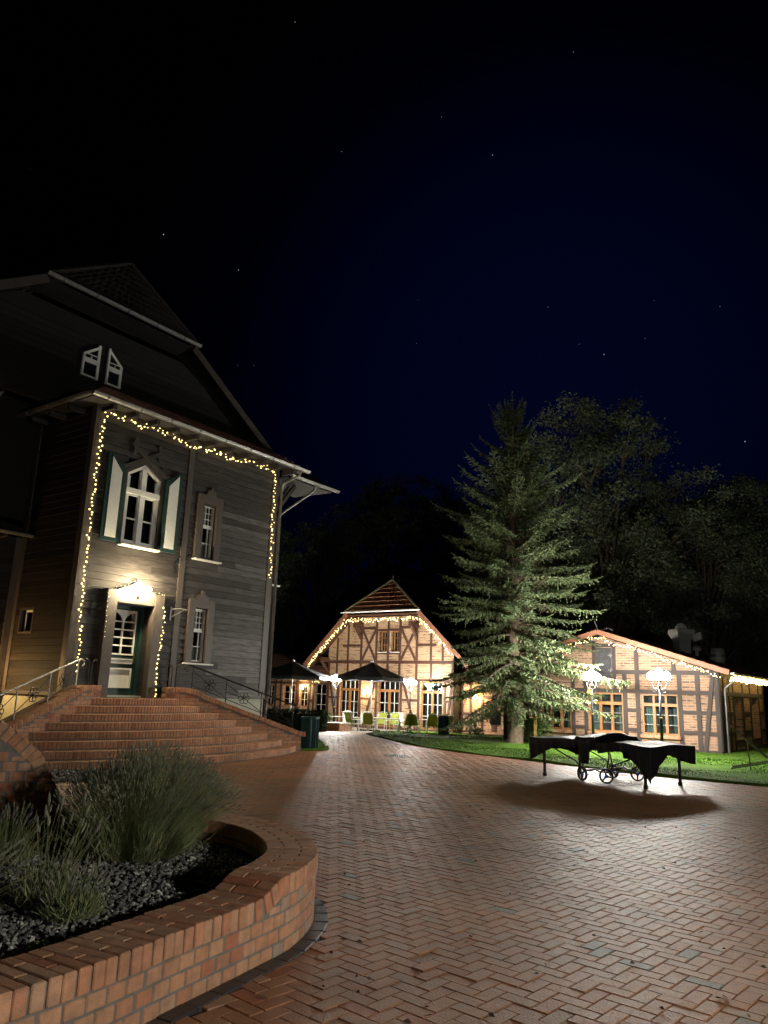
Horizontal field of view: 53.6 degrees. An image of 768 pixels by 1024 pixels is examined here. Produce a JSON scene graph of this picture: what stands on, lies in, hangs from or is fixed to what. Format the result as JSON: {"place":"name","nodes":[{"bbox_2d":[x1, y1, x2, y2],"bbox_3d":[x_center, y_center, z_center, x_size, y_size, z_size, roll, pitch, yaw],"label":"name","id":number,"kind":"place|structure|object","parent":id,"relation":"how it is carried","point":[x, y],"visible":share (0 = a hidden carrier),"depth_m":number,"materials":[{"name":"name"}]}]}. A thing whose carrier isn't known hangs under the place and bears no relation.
{"place":"outdoors","nodes":[
{"label":"outdoors","id":0,"kind":"place"},
{"bbox_2d":[300,739,328,750],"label":"lawn","id":1,"kind":"structure","parent":0,"point":[320,748],"depth_m":20.21,"materials":[{"name":"green plant"}]},
{"bbox_2d":[301,716,319,747],"bbox_3d":[-1.998,5.955,20.465,0.530,0.865,0.530,5,-14,-11],"label":"litter bin","id":2,"kind":"object","parent":1,"relation":"on","point":[310,726],"visible":0.88,"depth_m":20.30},
{"bbox_2d":[341,727,405,732],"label":"terrace paving","id":3,"kind":"structure","parent":0,"point":[355,729],"depth_m":39.09,"materials":[{"name":"beige stone"}]},
{"bbox_2d":[271,660,329,707],"bbox_3d":[-4.620,9.071,37.896,3.447,3.357,3.447,9,-15,-27],"label":"parasol","id":4,"kind":"object","parent":3,"relation":"on","point":[292,670],"visible":0.83,"depth_m":37.14,"materials":[{"name":"fabric"}]},
{"bbox_2d":[330,674,340,721],"bbox_3d":[-2.466,9.476,38.023,0.519,2.777,0.513,1,-13,5],"label":"lamp post","id":5,"kind":"object","parent":3,"relation":"on","point":[333,678],"visible":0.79,"depth_m":38.07,"materials":[{"name":"metal"}]},
{"bbox_2d":[326,722,350,730],"bbox_3d":[-2.301,10.230,36.203,1.080,0.400,1.080,-6,-15,29],"label":"brick box","id":6,"kind":"object","parent":3,"relation":"on","point":[338,726],"visible":0.77,"depth_m":35.77,"materials":[{"name":"brown brick"}]},
{"bbox_2d":[327,716,359,730],"bbox_3d":[-2.030,10.431,37.493,1.500,0.640,0.828,-6,-15,29],"label":"terrace table","id":7,"kind":"object","parent":3,"relation":"on","point":[351,719],"visible":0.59,"depth_m":37.42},
{"bbox_2d":[344,711,358,730],"bbox_3d":[-1.572,10.144,36.895,0.653,0.941,0.522,13,-17,-39],"label":"garden chair","id":8,"kind":"object","parent":3,"relation":"on","point":[348,717],"visible":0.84,"depth_m":36.76,"materials":[{"name":"fabric"}]},
{"bbox_2d":[349,711,361,730],"bbox_3d":[-1.452,10.278,37.390,0.653,0.941,0.522,9,-15,-29],"label":"garden chair","id":9,"kind":"object","parent":3,"relation":"on","point":[351,715],"visible":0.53,"depth_m":37.19,"materials":[{"name":"white metal"}]},
{"bbox_2d":[360,711,369,728],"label":"garden chair","id":10,"kind":"object","parent":3,"relation":"on","point":[362,717],"visible":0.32,"depth_m":38.60,"materials":[{"name":"white metal"}]},
{"bbox_2d":[362,712,374,731],"bbox_3d":[-0.726,9.882,35.803,0.522,0.941,0.653,0,-13,10],"label":"garden chair","id":11,"kind":"object","parent":3,"relation":"on","point":[368,719],"visible":0.95,"depth_m":35.62,"materials":[{"name":"green fabric"}]},
{"bbox_2d":[337,661,405,730],"bbox_3d":[-0.639,9.145,37.807,3.317,3.425,3.317,1,-13,5],"label":"parasol","id":12,"kind":"object","parent":3,"relation":"on","point":[372,672],"visible":0.95,"depth_m":37.12,"materials":[{"name":"fabric"}]},
{"bbox_2d":[375,712,387,730],"bbox_3d":[-0.130,10.475,37.990,0.522,0.941,0.653,-2,-14,15],"label":"garden chair","id":13,"kind":"object","parent":3,"relation":"on","point":[382,715],"visible":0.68,"depth_m":38.20,"materials":[{"name":"fabric"}]},
{"bbox_2d":[367,717,408,731],"bbox_3d":[0.186,10.300,36.719,2.000,0.640,0.888,-7,-16,34],"label":"terrace table","id":14,"kind":"object","parent":3,"relation":"on","point":[376,718],"visible":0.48,"depth_m":36.59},
{"bbox_2d":[0,0,767,705],"label":"sky","id":15,"kind":"structure","parent":0,"point":[378,224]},
{"bbox_2d":[54,731,767,1023],"bbox_3d":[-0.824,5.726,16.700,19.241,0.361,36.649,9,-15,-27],"label":"pavement","id":16,"kind":"structure","parent":0,"point":[442,895],"depth_m":6.37,"materials":[{"name":"brown brick"}]},
{"bbox_2d":[3,685,101,740],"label":"stair side wall","id":17,"kind":"structure","parent":16,"relation":"on","point":[36,717],"depth_m":15.17,"materials":[{"name":"brick"}]},
{"bbox_2d":[0,658,97,719],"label":"stair railing","id":18,"kind":"object","parent":17,"relation":"on","point":[48,688],"visible":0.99,"depth_m":15.25,"materials":[{"name":"metal"}]},
{"bbox_2d":[50,767,169,781],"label":"gravel","id":19,"kind":"structure","parent":16,"relation":"on","point":[59,774],"depth_m":13.07,"materials":[{"name":"grey gravel"}]},
{"bbox_2d":[28,698,295,771],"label":"entrance stairs","id":20,"kind":"structure","parent":16,"relation":"on","point":[96,730],"depth_m":16.15,"materials":[{"name":"brick"}]},
{"bbox_2d":[0,720,327,1023],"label":"brick planter","id":21,"kind":"object","parent":16,"relation":"on","point":[174,961],"visible":0.58,"depth_m":4.21,"materials":[{"name":"brick"}]},
{"bbox_2d":[0,839,38,912],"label":"lavender plant","id":22,"kind":"object","parent":21,"relation":"in","point":[4,854],"visible":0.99,"depth_m":4.26,"materials":[{"name":"green plant"}]},
{"bbox_2d":[0,800,66,864],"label":"lavender plant","id":23,"kind":"object","parent":21,"relation":"in","point":[27,853],"visible":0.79,"depth_m":5.67,"materials":[{"name":"green plant"}]},
{"bbox_2d":[28,934,81,950],"bbox_3d":[-1.461,2.182,3.768,0.621,0.150,0.382,-4,-14,23],"label":"sedum cushion","id":24,"kind":"object","parent":21,"relation":"on","point":[37,943],"visible":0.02,"depth_m":3.81,"materials":[{"name":"green plant"}]},
{"bbox_2d":[3,791,110,912],"bbox_3d":[-1.968,2.042,4.531,0.592,0.698,0.631,14,-18,-42],"label":"lavender plant","id":25,"kind":"object","parent":21,"relation":"in","point":[27,881],"visible":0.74,"depth_m":4.56,"materials":[{"name":"green plant"}]},
{"bbox_2d":[32,852,115,927],"bbox_3d":[-1.753,2.162,4.333,0.501,0.397,0.474,2,-13,0],"label":"lavender plant","id":26,"kind":"object","parent":21,"relation":"in","point":[76,905],"visible":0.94,"depth_m":4.30,"materials":[{"name":"green plant"}]},
{"bbox_2d":[0,837,252,959],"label":"gravel","id":27,"kind":"structure","parent":21,"relation":"on","point":[138,884],"depth_m":5.03,"materials":[{"name":"grey gravel"}]},
{"bbox_2d":[49,738,250,865],"bbox_3d":[-1.831,2.297,6.028,1.540,0.976,1.496,2,-13,0],"label":"lavender plant","id":28,"kind":"object","parent":21,"relation":"in","point":[145,821],"visible":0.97,"depth_m":5.76,"materials":[{"name":"green plant"}]},
{"bbox_2d":[161,687,305,751],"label":"stair side wall","id":29,"kind":"structure","parent":16,"relation":"on","point":[286,735],"depth_m":18.89,"materials":[{"name":"brick"}]},
{"bbox_2d":[166,663,299,727],"bbox_3d":[-3.748,4.673,19.149,3.636,1.529,0.065,10,-15,-30],"label":"stair railing","id":30,"kind":"object","parent":29,"relation":"on","point":[244,697],"visible":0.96,"depth_m":19.17,"materials":[{"name":"metal"}]},
{"bbox_2d":[266,707,327,731],"bbox_3d":[-3.981,9.425,34.481,2.909,1.050,0.992,1,-13,4],"label":"clipped hedge","id":31,"kind":"object","parent":16,"relation":"on","point":[286,713],"visible":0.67,"depth_m":34.18,"materials":[{"name":"green plant"}]},
{"bbox_2d":[383,754,411,756],"bbox_3d":[0.344,6.228,19.392,0.720,0.033,0.720,2,-13,0],"label":"manhole cover","id":32,"kind":"object","parent":16,"relation":"on","point":[391,755],"visible":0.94,"depth_m":19.34,"materials":[{"name":"metal"}]},
{"bbox_2d":[260,763,767,1022],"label":"fallen leaves","id":33,"kind":"object","parent":16,"relation":"on","point":[489,1014],"visible":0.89,"depth_m":4.70,"materials":[{"name":"brown plant"}]},
{"bbox_2d":[529,733,695,788],"bbox_3d":[4.530,4.910,15.266,1.613,0.936,2.851,13,-17,-38],"label":"table tennis","id":34,"kind":"object","parent":16,"relation":"on","point":[647,758],"visible":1,"depth_m":14.78,"materials":[{"name":"black fabric"}]},
{"bbox_2d":[489,711,501,733],"bbox_3d":[5.390,10.161,36.692,0.588,1.026,0.458,-1,-14,12],"label":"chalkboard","id":35,"kind":"object","parent":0,"point":[494,722],"visible":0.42,"depth_m":36.60,"materials":[{"name":"wood"}]},
{"bbox_2d":[301,731,767,786],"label":"lawn","id":36,"kind":"structure","parent":0,"point":[694,767],"depth_m":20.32,"materials":[{"name":"green plant"}]},
{"bbox_2d":[386,712,399,730],"bbox_3d":[0.457,10.494,37.985,0.522,0.941,0.653,-4,-15,24],"label":"garden chair","id":37,"kind":"object","parent":36,"relation":"on","point":[395,715],"visible":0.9,"depth_m":38.18,"materials":[{"name":"fabric"}]},
{"bbox_2d":[389,712,402,728],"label":"garden chair","id":38,"kind":"object","parent":36,"relation":"on","point":[401,716],"visible":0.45,"depth_m":38.50,"materials":[{"name":"white metal"}]},
{"bbox_2d":[400,713,412,731],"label":"garden chair","id":39,"kind":"object","parent":36,"relation":"on","point":[407,721],"visible":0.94,"depth_m":35.70,"materials":[{"name":"green fabric"}]},
{"bbox_2d":[405,678,416,731],"bbox_3d":[1.286,9.487,37.433,0.519,2.697,0.513,6,-14,-18],"label":"lamp post","id":40,"kind":"object","parent":36,"relation":"on","point":[410,682],"visible":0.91,"depth_m":37.50,"materials":[{"name":"metal"}]},
{"bbox_2d":[408,713,420,732],"bbox_3d":[1.412,9.980,35.904,0.522,0.941,0.653,-3,-14,19],"label":"garden chair","id":41,"kind":"object","parent":36,"relation":"on","point":[414,721],"visible":0.91,"depth_m":35.71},
{"bbox_2d":[425,714,437,733],"bbox_3d":[2.228,9.902,35.512,0.522,0.941,0.653,3,-13,-5],"label":"garden chair","id":42,"kind":"object","parent":36,"relation":"on","point":[432,720],"visible":0.79,"depth_m":35.32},
{"bbox_2d":[418,719,449,733],"bbox_3d":[2.404,10.348,36.623,1.400,0.640,0.828,-7,-16,34],"label":"terrace table","id":43,"kind":"object","parent":36,"relation":"on","point":[426,725],"visible":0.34,"depth_m":36.70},
{"bbox_2d":[434,714,447,733],"bbox_3d":[2.665,9.839,35.224,0.522,0.941,0.653,5,-14,-15],"label":"garden chair","id":44,"kind":"object","parent":36,"relation":"on","point":[437,722],"visible":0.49,"depth_m":35.04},
{"bbox_2d":[438,716,448,734],"bbox_3d":[2.578,9.272,32.974,0.488,0.796,0.488,5,-14,-11],"label":"litter bin","id":45,"kind":"object","parent":36,"relation":"on","point":[443,721],"visible":0.94,"depth_m":32.84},
{"bbox_2d":[448,714,453,733],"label":"garden chair","id":46,"kind":"object","parent":36,"relation":"on","point":[451,719],"visible":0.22,"depth_m":35.88,"materials":[{"name":"fabric"}]},
{"bbox_2d":[465,720,476,734],"bbox_3d":[4.094,10.120,35.642,0.640,0.744,0.578,2,-13,0],"label":"shrub","id":47,"kind":"object","parent":36,"relation":"on","point":[474,726],"visible":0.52,"depth_m":35.61,"materials":[{"name":"green plant"}]},
{"bbox_2d":[472,727,484,734],"bbox_3d":[4.393,10.201,35.248,0.641,0.431,0.522,2,-13,0],"label":"shrub","id":48,"kind":"object","parent":36,"relation":"on","point":[476,731],"visible":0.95,"depth_m":35.20,"materials":[{"name":"green plant"}]},
{"bbox_2d":[462,732,502,735],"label":"timber deck","id":49,"kind":"structure","parent":36,"relation":"on","point":[492,733],"depth_m":36.55,"materials":[{"name":"wood"}]},
{"bbox_2d":[418,390,634,742],"bbox_3d":[4.776,1.747,26.701,7.192,12.585,7.501,2,-13,0],"label":"spruce tree","id":50,"kind":"object","parent":36,"relation":"on","point":[519,684],"visible":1,"depth_m":26.02,"materials":[{"name":"green plant"}]},
{"bbox_2d":[527,709,542,735],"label":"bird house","id":51,"kind":"structure","parent":36,"relation":"on","point":[535,723],"depth_m":25.35,"materials":[{"name":"brown wood"}]},
{"bbox_2d":[523,707,553,742],"bbox_3d":[5.180,7.301,26.012,1.216,1.314,1.003,2,-13,0],"label":"shrub","id":52,"kind":"object","parent":36,"relation":"on","point":[529,728],"visible":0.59,"depth_m":25.77,"materials":[{"name":"green plant"}]},
{"bbox_2d":[583,668,600,750],"bbox_3d":[6.335,6.001,23.088,0.519,2.517,0.513,-1,-13,10],"label":"lamp post","id":53,"kind":"object","parent":36,"relation":"on","point":[591,673],"visible":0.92,"depth_m":23.11,"materials":[{"name":"metal"}]},
{"bbox_2d":[498,621,767,753],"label":"half timbered barn","id":54,"kind":"structure","parent":36,"relation":"on","point":[702,711],"depth_m":25.47,"materials":[{"name":"brick"}]},
{"bbox_2d":[542,697,571,729],"bbox_3d":[6.167,7.035,26.983,1.120,1.280,0.206,-8,-16,35],"label":"window","id":55,"kind":"structure","parent":54,"relation":"in","point":[561,712],"depth_m":26.79,"materials":[{"name":"brown wood"}]},
{"bbox_2d":[589,693,623,732],"bbox_3d":[7.631,6.840,25.953,1.200,1.280,0.206,-8,-16,35],"label":"window","id":56,"kind":"structure","parent":54,"relation":"in","point":[598,722],"depth_m":25.88,"materials":[{"name":"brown wood"}]},
{"bbox_2d":[536,637,720,677],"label":"string lights","id":57,"kind":"object","parent":54,"relation":"attached to","point":[629,646],"visible":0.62,"depth_m":25.10,"materials":[{"name":"white"}]},
{"bbox_2d":[641,694,679,735],"bbox_3d":[9.095,6.646,24.922,1.180,1.280,0.206,-8,-16,35],"label":"window","id":58,"kind":"structure","parent":54,"relation":"in","point":[651,718],"depth_m":24.92,"materials":[{"name":"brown wood"}]},
{"bbox_2d":[668,623,703,653],"bbox_3d":[12.027,4.997,30.145,1.039,1.200,1.039,4,-13,-9],"label":"roof vent","id":59,"kind":"object","parent":54,"relation":"on","point":[681,635],"visible":0.98,"depth_m":29.99,"materials":[{"name":"metal"}]},
{"bbox_2d":[692,645,700,655],"bbox_3d":[12.282,5.471,29.833,0.340,0.500,0.340,-8,-16,35],"label":"roof vent","id":60,"kind":"object","parent":54,"relation":"on","point":[696,648],"visible":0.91,"depth_m":29.76,"materials":[{"name":"metal"}]},
{"bbox_2d":[708,648,726,663],"bbox_3d":[12.886,5.564,29.363,0.660,0.620,0.644,-8,-16,35],"label":"roof vent","id":61,"kind":"object","parent":54,"relation":"on","point":[717,655],"visible":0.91,"depth_m":29.15,"materials":[{"name":"metal"}]},
{"bbox_2d":[730,677,767,684],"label":"string lights","id":62,"kind":"object","parent":54,"relation":"attached to","point":[753,680],"visible":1,"depth_m":25.61,"materials":[{"name":"white"}]},
{"bbox_2d":[647,666,670,758],"bbox_3d":[7.660,5.548,21.047,0.519,2.547,0.513,9,-15,-29],"label":"lamp post","id":63,"kind":"object","parent":36,"relation":"on","point":[658,675],"visible":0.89,"depth_m":21.11,"materials":[{"name":"metal"}]},
{"bbox_2d":[730,725,767,769],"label":"deck chair","id":64,"kind":"object","parent":36,"relation":"on","point":[752,745],"visible":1,"depth_m":18.17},
{"bbox_2d":[765,706,767,739],"bbox_3d":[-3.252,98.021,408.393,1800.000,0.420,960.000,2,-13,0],"label":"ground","id":65,"kind":"structure","parent":0,"point":[766,712],"depth_m":117.42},
{"bbox_2d":[0,261,339,719],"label":"timber house","id":66,"kind":"structure","parent":65,"relation":"on","point":[184,529],"depth_m":18.86,"materials":[{"name":"grey wood"}]},
{"bbox_2d":[17,607,34,633],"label":"window","id":67,"kind":"structure","parent":66,"relation":"in","point":[22,609],"depth_m":17.96,"materials":[{"name":"white paint"}]},
{"bbox_2d":[80,345,101,380],"bbox_3d":[-7.414,-3.848,19.246,0.070,0.930,0.470,-8,-16,35],"label":"window","id":68,"kind":"structure","parent":66,"relation":"in","point":[90,364],"depth_m":19.23,"materials":[{"name":"white paint"}]},
{"bbox_2d":[76,412,107,671],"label":"string lights","id":69,"kind":"object","parent":66,"relation":"hanging from","point":[87,542],"visible":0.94,"depth_m":17.20,"materials":[{"name":"yellow"}]},
{"bbox_2d":[104,348,122,388],"bbox_3d":[-7.015,-3.727,19.790,0.070,0.970,0.440,-8,-16,35],"label":"window","id":70,"kind":"structure","parent":66,"relation":"in","point":[113,376],"depth_m":19.74,"materials":[{"name":"white paint"}]},
{"bbox_2d":[94,581,164,698],"bbox_3d":[-6.082,3.010,17.985,0.540,2.725,1.600,-8,-16,35],"label":"door","id":71,"kind":"structure","parent":66,"relation":"in","point":[117,674],"depth_m":18.11,"materials":[{"name":"green paint"}]},
{"bbox_2d":[103,580,163,636],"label":"string lights","id":72,"kind":"object","parent":66,"relation":"attached to","point":[116,587],"visible":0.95,"depth_m":17.49,"materials":[{"name":"yellow"}]},
{"bbox_2d":[116,461,164,551],"bbox_3d":[-5.909,-0.223,18.621,0.250,2.272,1.180,-8,-16,35],"label":"window","id":73,"kind":"structure","parent":66,"relation":"in","point":[141,495],"depth_m":18.69,"materials":[{"name":"white paint"}]},
{"bbox_2d":[136,585,150,597],"bbox_3d":[-5.744,1.898,18.049,0.275,0.290,0.383,-8,-16,35],"label":"wall lamp","id":74,"kind":"object","parent":66,"relation":"attached to","point":[140,589],"visible":1,"depth_m":18.07,"materials":[{"name":"glass"}]},
{"bbox_2d":[154,606,164,696],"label":"string lights","id":75,"kind":"object","parent":66,"relation":"hanging from","point":[159,650],"visible":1,"depth_m":18.39,"materials":[{"name":"yellow"}]},
{"bbox_2d":[110,412,273,472],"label":"string lights","id":76,"kind":"object","parent":66,"relation":"attached to","point":[189,445],"visible":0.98,"depth_m":20.09,"materials":[{"name":"yellow"}]},
{"bbox_2d":[182,591,214,665],"bbox_3d":[-4.814,2.991,19.694,0.390,1.903,0.900,-8,-16,35],"label":"window","id":77,"kind":"structure","parent":66,"relation":"in","point":[201,601],"depth_m":19.71,"materials":[{"name":"white paint"}]},
{"bbox_2d":[192,487,223,563],"bbox_3d":[-4.726,0.330,20.320,0.390,2.033,0.900,-8,-16,35],"label":"window","id":78,"kind":"structure","parent":66,"relation":"in","point":[210,498],"depth_m":20.33,"materials":[{"name":"white paint"}]},
{"bbox_2d":[268,472,276,577],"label":"string lights","id":79,"kind":"object","parent":66,"relation":"hanging from","point":[272,523],"visible":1,"depth_m":22.24,"materials":[{"name":"yellow"}]},
{"bbox_2d":[272,520,306,653],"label":"broadleaved tree","id":80,"kind":"object","parent":65,"relation":"on","point":[279,594],"visible":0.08,"depth_m":59.31,"materials":[{"name":"green plant"}]},
{"bbox_2d":[262,654,327,716],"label":"inn wing","id":81,"kind":"structure","parent":65,"relation":"on","point":[312,695],"depth_m":46.15,"materials":[{"name":"beige brick"}]},
{"bbox_2d":[283,685,294,705],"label":"window","id":82,"kind":"structure","parent":81,"relation":"in","point":[285,685],"depth_m":46.47,"materials":[{"name":"brown wood"}]},
{"bbox_2d":[300,686,307,705],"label":"window","id":83,"kind":"structure","parent":81,"relation":"in","point":[304,699],"depth_m":45.68,"materials":[{"name":"brown wood"}]},
{"bbox_2d":[315,685,325,709],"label":"window","id":84,"kind":"structure","parent":81,"relation":"in","point":[316,704],"depth_m":44.99,"materials":[{"name":"wood"}]},
{"bbox_2d":[273,513,382,653],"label":"broadleaved tree","id":85,"kind":"object","parent":65,"relation":"on","point":[315,634],"visible":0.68,"depth_m":61.13,"materials":[{"name":"green plant"}]},
{"bbox_2d":[308,470,465,633],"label":"broadleaved tree","id":86,"kind":"object","parent":65,"relation":"on","point":[386,516],"visible":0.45,"depth_m":63.07,"materials":[{"name":"green plant"}]},
{"bbox_2d":[303,575,535,732],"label":"half timbered inn","id":87,"kind":"structure","parent":65,"relation":"on","point":[409,648],"depth_m":42.08,"materials":[{"name":"brick"}]},
{"bbox_2d":[339,680,358,724],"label":"terrace door","id":88,"kind":"structure","parent":87,"relation":"in","point":[350,689],"depth_m":42.98,"materials":[{"name":"brown wood"}]},
{"bbox_2d":[308,616,451,664],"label":"string lights","id":89,"kind":"object","parent":87,"relation":"attached to","point":[378,621],"visible":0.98,"depth_m":41.90,"materials":[{"name":"white"}]},
{"bbox_2d":[377,631,386,652],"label":"window","id":90,"kind":"structure","parent":87,"relation":"in","point":[385,632],"depth_m":42.42,"materials":[{"name":"brown wood"}]},
{"bbox_2d":[378,681,399,726],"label":"terrace door","id":91,"kind":"structure","parent":87,"relation":"in","point":[389,690],"depth_m":41.40,"materials":[{"name":"brown wood"}]},
{"bbox_2d":[390,631,398,652],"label":"window","id":92,"kind":"structure","parent":87,"relation":"in","point":[397,651],"depth_m":41.92,"materials":[{"name":"brown wood"}]},
{"bbox_2d":[421,681,442,729],"bbox_3d":[2.542,10.154,39.750,1.360,2.510,0.080,-8,-16,35],"label":"terrace door","id":93,"kind":"structure","parent":87,"relation":"in","point":[433,692],"depth_m":39.84,"materials":[{"name":"brown wood"}]},
{"bbox_2d":[382,489,508,667],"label":"broadleaved tree","id":94,"kind":"object","parent":65,"relation":"on","point":[451,525],"visible":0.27,"depth_m":61.97,"materials":[{"name":"green plant"}]},
{"bbox_2d":[458,657,505,732],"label":"inn wing","id":95,"kind":"structure","parent":65,"relation":"on","point":[468,707],"depth_m":38.84,"materials":[{"name":"beige brick"}]},
{"bbox_2d":[425,500,596,641],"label":"broadleaved tree","id":96,"kind":"object","parent":65,"relation":"on","point":[453,569],"visible":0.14,"depth_m":56.48,"materials":[{"name":"green plant"}]},
{"bbox_2d":[454,390,751,638],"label":"broadleaved tree","id":97,"kind":"object","parent":65,"relation":"on","point":[621,614],"visible":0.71,"depth_m":41.72,"materials":[{"name":"green plant"}]},
{"bbox_2d":[540,497,723,663],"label":"broadleaved tree","id":98,"kind":"object","parent":65,"relation":"on","point":[683,561],"visible":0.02,"depth_m":48.84,"materials":[{"name":"green plant"}]},
{"bbox_2d":[591,471,767,670],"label":"broadleaved tree","id":99,"kind":"object","parent":65,"relation":"on","point":[707,623],"visible":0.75,"depth_m":40.67,"materials":[{"name":"green plant"}]},
{"bbox_2d":[686,501,767,702],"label":"broadleaved tree","id":100,"kind":"object","parent":65,"relation":"on","point":[760,659],"visible":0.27,"depth_m":41.35,"materials":[{"name":"green plant"}]}
]}

